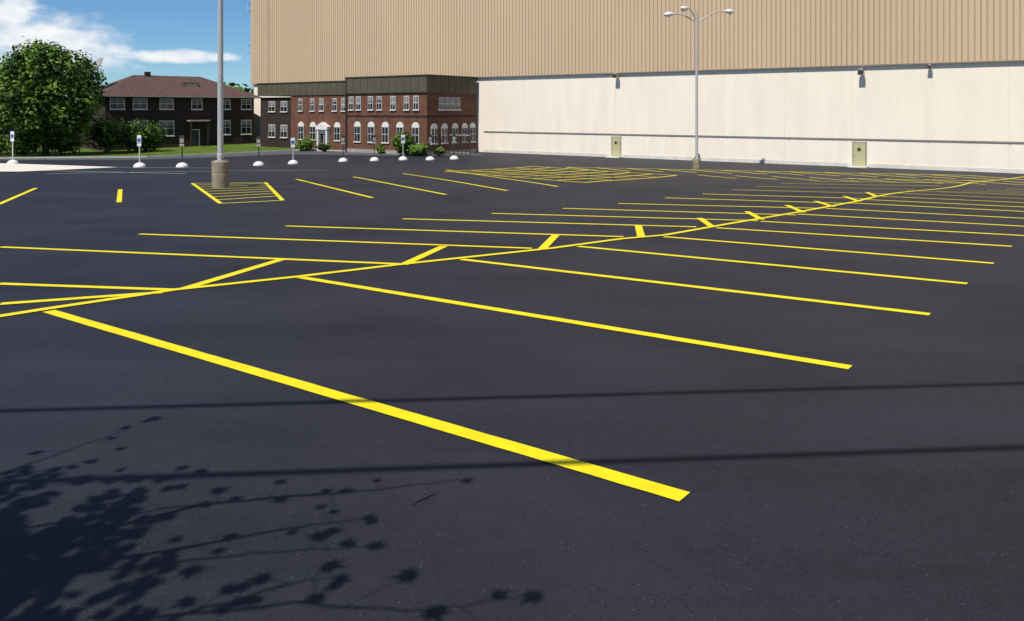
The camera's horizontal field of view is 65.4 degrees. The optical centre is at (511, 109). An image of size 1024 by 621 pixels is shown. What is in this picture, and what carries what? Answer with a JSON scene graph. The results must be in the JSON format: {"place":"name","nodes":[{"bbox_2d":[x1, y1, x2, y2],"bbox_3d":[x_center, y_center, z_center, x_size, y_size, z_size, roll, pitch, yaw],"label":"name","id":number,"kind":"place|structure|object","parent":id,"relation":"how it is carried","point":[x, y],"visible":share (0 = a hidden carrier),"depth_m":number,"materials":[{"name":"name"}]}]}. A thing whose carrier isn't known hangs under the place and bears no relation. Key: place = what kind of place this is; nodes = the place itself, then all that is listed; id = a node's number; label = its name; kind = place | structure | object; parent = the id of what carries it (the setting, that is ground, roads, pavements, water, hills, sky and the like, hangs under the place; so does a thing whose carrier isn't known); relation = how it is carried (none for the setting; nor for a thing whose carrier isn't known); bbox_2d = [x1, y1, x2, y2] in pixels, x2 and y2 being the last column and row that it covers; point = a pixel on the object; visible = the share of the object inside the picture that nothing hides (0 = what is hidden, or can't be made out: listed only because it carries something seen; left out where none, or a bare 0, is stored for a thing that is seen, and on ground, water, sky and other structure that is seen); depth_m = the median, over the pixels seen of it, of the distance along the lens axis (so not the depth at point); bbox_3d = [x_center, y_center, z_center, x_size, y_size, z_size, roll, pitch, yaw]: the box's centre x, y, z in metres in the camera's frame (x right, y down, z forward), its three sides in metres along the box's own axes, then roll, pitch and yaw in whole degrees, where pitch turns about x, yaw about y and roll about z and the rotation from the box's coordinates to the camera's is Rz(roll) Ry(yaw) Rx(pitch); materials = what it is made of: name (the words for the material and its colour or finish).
{"place":"outdoors","nodes":[
{"label":"outdoors","id":0,"kind":"place"},
{"bbox_2d":[0,0,252,96],"label":"sky","id":1,"kind":"structure","parent":0,"point":[131,37],"materials":[{"name":"blue"}]},
{"bbox_2d":[0,137,296,156],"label":"lawn","id":2,"kind":"structure","parent":0,"point":[209,149],"depth_m":102.14,"materials":[{"name":"green plant"}]},
{"bbox_2d":[1,125,45,155],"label":"shrub","id":3,"kind":"object","parent":2,"relation":"on","point":[20,144],"visible":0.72,"depth_m":92.96,"materials":[{"name":"green plant"}]},
{"bbox_2d":[0,36,107,154],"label":"broadleaf tree","id":4,"kind":"object","parent":2,"relation":"on","point":[31,80],"visible":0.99,"depth_m":92.08,"materials":[{"name":"green plant"}]},
{"bbox_2d":[84,112,130,152],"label":"shrub","id":5,"kind":"object","parent":2,"relation":"on","point":[105,131],"visible":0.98,"depth_m":98.45,"materials":[{"name":"green plant"}]},
{"bbox_2d":[121,119,167,151],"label":"shrub","id":6,"kind":"object","parent":2,"relation":"on","point":[152,135],"visible":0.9,"depth_m":101.22,"materials":[{"name":"green plant"}]},
{"bbox_2d":[0,151,480,159],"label":"access road","id":7,"kind":"structure","parent":0,"point":[280,153],"depth_m":92.93,"materials":[{"name":"grey asphalt"}]},
{"bbox_2d":[316,143,331,151],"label":"shrub","id":8,"kind":"object","parent":7,"relation":"on","point":[323,146],"visible":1,"depth_m":99.40,"materials":[{"name":"green plant"}]},
{"bbox_2d":[375,144,385,153],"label":"shrub","id":9,"kind":"object","parent":7,"relation":"on","point":[380,149],"visible":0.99,"depth_m":94.79,"materials":[{"name":"green plant"}]},
{"bbox_2d":[449,135,470,154],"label":"chainlink gate","id":10,"kind":"structure","parent":7,"relation":"on","point":[460,144],"depth_m":92.23,"materials":[{"name":"metal"}]},
{"bbox_2d":[0,120,1023,620],"bbox_3d":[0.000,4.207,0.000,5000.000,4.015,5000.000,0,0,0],"label":"parking lot ground","id":11,"kind":"structure","parent":0,"point":[880,478],"depth_m":6.81,"materials":[{"name":"black asphalt"}]},
{"bbox_2d":[0,134,10,155],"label":"shrub","id":12,"kind":"object","parent":11,"relation":"on","point":[2,149],"visible":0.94,"depth_m":92.34,"materials":[{"name":"green plant"}]},
{"bbox_2d":[7,131,18,163],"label":"parking sign","id":13,"kind":"object","parent":11,"relation":"on","point":[12,161],"visible":0.88,"depth_m":69.76,"materials":[{"name":"white paint"}]},
{"bbox_2d":[0,163,109,171],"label":"concrete driveway apron","id":14,"kind":"object","parent":11,"relation":"on","point":[18,167],"visible":0.98,"depth_m":60.90,"materials":[{"name":"white concrete"}]},
{"bbox_2d":[40,129,85,154],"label":"shrub","id":15,"kind":"object","parent":11,"relation":"on","point":[60,145],"visible":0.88,"depth_m":94.38,"materials":[{"name":"green plant"}]},
{"bbox_2d":[92,58,102,85],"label":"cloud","id":16,"kind":"structure","parent":11,"relation":"on","point":[99,61],"depth_m":110.85,"materials":[{"name":"metal"}]},
{"bbox_2d":[9,79,252,131],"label":"distant woodland","id":17,"kind":"object","parent":11,"relation":"on","point":[232,84],"depth_m":179.72,"materials":[{"name":"green plant"}]},
{"bbox_2d":[133,135,145,166],"bbox_3d":[-29.000,3.251,62.100,0.920,2.550,0.906,0,0,0],"label":"parking sign","id":18,"kind":"object","parent":11,"relation":"on","point":[139,164],"visible":0.91,"depth_m":62.02,"materials":[{"name":"white paint"}]},
{"bbox_2d":[42,167,290,173],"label":"white lane markings","id":19,"kind":"object","parent":11,"relation":"on","point":[152,167],"visible":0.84,"depth_m":53.58,"materials":[{"name":"paint"}]},
{"bbox_2d":[80,97,253,150],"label":"brick walls","id":20,"kind":"structure","parent":11,"relation":"on","point":[181,113],"depth_m":113.11,"materials":[{"name":"brown brick"}]},
{"bbox_2d":[86,72,261,98],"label":"eaves and dormer","id":21,"kind":"object","parent":20,"relation":"on","point":[148,74],"visible":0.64,"depth_m":113.94,"materials":[{"name":"wood"}]},
{"bbox_2d":[92,75,258,96],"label":"hip roof","id":22,"kind":"structure","parent":21,"relation":"on","point":[140,85],"depth_m":114.06,"materials":[{"name":"brown"}]},
{"bbox_2d":[109,98,251,146],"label":"windows and porch","id":23,"kind":"structure","parent":20,"relation":"attached to","point":[141,104],"depth_m":112.10,"materials":[{"name":"white glass"}]},
{"bbox_2d":[0,149,344,158],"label":"kerb","id":24,"kind":"structure","parent":11,"relation":"on","point":[157,156],"depth_m":90.83,"materials":[{"name":"concrete"}]},
{"bbox_2d":[176,135,187,166],"bbox_3d":[-25.900,3.286,62.600,0.920,2.550,0.906,0,0,0],"label":"parking sign","id":25,"kind":"object","parent":11,"relation":"on","point":[181,141],"visible":0.98,"depth_m":62.54,"materials":[{"name":"white paint"}]},
{"bbox_2d":[82,192,324,194],"bbox_3d":[-16.341,3.348,31.522,19.450,0.091,0.257,0,0,-7],"label":"sealed pavement crack","id":26,"kind":"object","parent":11,"relation":"on","point":[201,193],"visible":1,"depth_m":32.03,"materials":[{"name":"black asphalt"}]},
{"bbox_2d":[212,0,228,187],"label":"street lamp","id":27,"kind":"object","parent":11,"relation":"on","point":[220,171],"visible":0.94,"depth_m":35.98,"materials":[{"name":"metal"}]},
{"bbox_2d":[253,136,263,165],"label":"parking sign","id":28,"kind":"object","parent":11,"relation":"on","point":[258,145],"visible":0.94,"depth_m":68.23,"materials":[{"name":"white paint"}]},
{"bbox_2d":[288,138,297,163],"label":"parking sign","id":29,"kind":"object","parent":11,"relation":"on","point":[293,161],"visible":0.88,"depth_m":73.13,"materials":[{"name":"white paint"}]},
{"bbox_2d":[294,137,314,150],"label":"shrub","id":30,"kind":"object","parent":11,"relation":"on","point":[305,144],"visible":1,"depth_m":100.95,"materials":[{"name":"green plant"}]},
{"bbox_2d":[338,135,347,161],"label":"parking sign","id":31,"kind":"object","parent":11,"relation":"on","point":[343,159],"visible":0.97,"depth_m":79.23,"materials":[{"name":"white paint"}]},
{"bbox_2d":[261,93,475,151],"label":"brick walls","id":32,"kind":"structure","parent":11,"relation":"on","point":[292,118],"depth_m":97.28,"materials":[{"name":"brown brick"}]},
{"bbox_2d":[308,122,330,150],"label":"entrance portal","id":33,"kind":"object","parent":32,"relation":"attached to","point":[323,131],"visible":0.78,"depth_m":102.45,"materials":[{"name":"white"}]},
{"bbox_2d":[268,96,418,144],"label":"front windows","id":34,"kind":"structure","parent":32,"relation":"attached to","point":[371,126],"depth_m":97.90,"materials":[{"name":"white glass"}]},
{"bbox_2d":[257,74,476,96],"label":"parapet","id":35,"kind":"structure","parent":32,"relation":"on","point":[421,83],"depth_m":96.38,"materials":[{"name":"green metal"}]},
{"bbox_2d":[345,79,475,154],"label":"brick bands","id":36,"kind":"object","parent":32,"relation":"attached to","point":[376,151],"visible":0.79,"depth_m":96.37,"materials":[{"name":"brick"}]},
{"bbox_2d":[431,97,475,144],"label":"end windows","id":37,"kind":"structure","parent":32,"relation":"attached to","point":[444,104],"depth_m":94.22,"materials":[{"name":"white glass"}]},
{"bbox_2d":[370,135,378,160],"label":"parking sign","id":38,"kind":"object","parent":11,"relation":"on","point":[374,158],"visible":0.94,"depth_m":81.02,"materials":[{"name":"white paint"}]},
{"bbox_2d":[399,135,406,159],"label":"parking sign","id":39,"kind":"object","parent":11,"relation":"on","point":[402,141],"visible":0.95,"depth_m":82.63,"materials":[{"name":"white paint"}]},
{"bbox_2d":[392,130,414,154],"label":"shrub","id":40,"kind":"object","parent":11,"relation":"on","point":[400,147],"visible":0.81,"depth_m":90.67,"materials":[{"name":"green plant"}]},
{"bbox_2d":[406,142,428,155],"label":"shrub","id":41,"kind":"object","parent":11,"relation":"on","point":[420,149],"visible":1,"depth_m":89.59,"materials":[{"name":"green plant"}]},
{"bbox_2d":[412,492,436,504],"bbox_3d":[-0.546,2.369,4.873,0.041,0.015,0.214,0,0,35],"label":"fallen twig","id":42,"kind":"object","parent":11,"relation":"on","point":[420,498],"visible":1,"depth_m":4.86,"materials":[{"name":"wood"}]},
{"bbox_2d":[426,135,433,159],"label":"parking sign","id":43,"kind":"object","parent":11,"relation":"on","point":[430,142],"visible":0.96,"depth_m":82.61,"materials":[{"name":"white paint"}]},
{"bbox_2d":[433,146,444,155],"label":"shrub","id":44,"kind":"object","parent":11,"relation":"on","point":[439,151],"visible":0.99,"depth_m":89.76,"materials":[{"name":"green plant"}]},
{"bbox_2d":[450,134,458,158],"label":"parking sign","id":45,"kind":"object","parent":11,"relation":"on","point":[454,142],"visible":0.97,"depth_m":84.02,"materials":[{"name":"white paint"}]},
{"bbox_2d":[0,166,1023,500],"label":"yellow parking stall markings","id":46,"kind":"object","parent":11,"relation":"on","point":[536,452],"visible":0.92,"depth_m":11.39,"materials":[{"name":"paint"}]},
{"bbox_2d":[605,136,622,157],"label":"steel door","id":47,"kind":"structure","parent":11,"relation":"on","point":[615,146],"depth_m":86.95,"materials":[{"name":"metal"}]},
{"bbox_2d":[254,60,1023,168],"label":"wall","id":48,"kind":"structure","parent":11,"relation":"on","point":[980,101],"depth_m":76.68,"materials":[{"name":"beige concrete"}]},
{"bbox_2d":[484,77,1023,173],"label":"panel joints","id":49,"kind":"object","parent":48,"relation":"attached to","point":[972,169],"visible":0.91,"depth_m":77.51,"materials":[{"name":"concrete"}]},
{"bbox_2d":[484,131,1023,143],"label":"wall service rail","id":50,"kind":"object","parent":48,"relation":"attached to","point":[771,137],"depth_m":76.38,"materials":[{"name":"metal"}]},
{"bbox_2d":[857,68,864,74],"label":"wall floodlight","id":51,"kind":"object","parent":48,"relation":"attached to","point":[860,71],"depth_m":71.54,"materials":[{"name":"metal"}]},
{"bbox_2d":[663,6,733,168],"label":"street lamp","id":52,"kind":"object","parent":11,"relation":"on","point":[696,162],"visible":0.99,"depth_m":69.39,"materials":[{"name":"metal"}]},
{"bbox_2d":[848,142,868,167],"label":"steel door","id":53,"kind":"structure","parent":11,"relation":"on","point":[859,154],"depth_m":72.15,"materials":[{"name":"metal"}]},
{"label":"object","id":54,"kind":"object","parent":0,"visible":0},
{"bbox_2d":[251,0,1023,84],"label":"cladding base flashing","id":55,"kind":"object","parent":54,"relation":"attached to","point":[612,73],"visible":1,"depth_m":83.27,"materials":[{"name":"beige metal"}]},
{"bbox_2d":[253,0,1023,83],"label":"corrugated cladding","id":56,"kind":"structure","parent":54,"relation":"attached to","point":[323,40],"depth_m":87.30,"materials":[{"name":"beige metal"}]},
{"bbox_2d":[268,0,268,82],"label":"downpipe","id":57,"kind":"object","parent":56,"relation":"attached to","point":[268,41],"depth_m":122.45,"materials":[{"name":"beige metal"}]}
]}

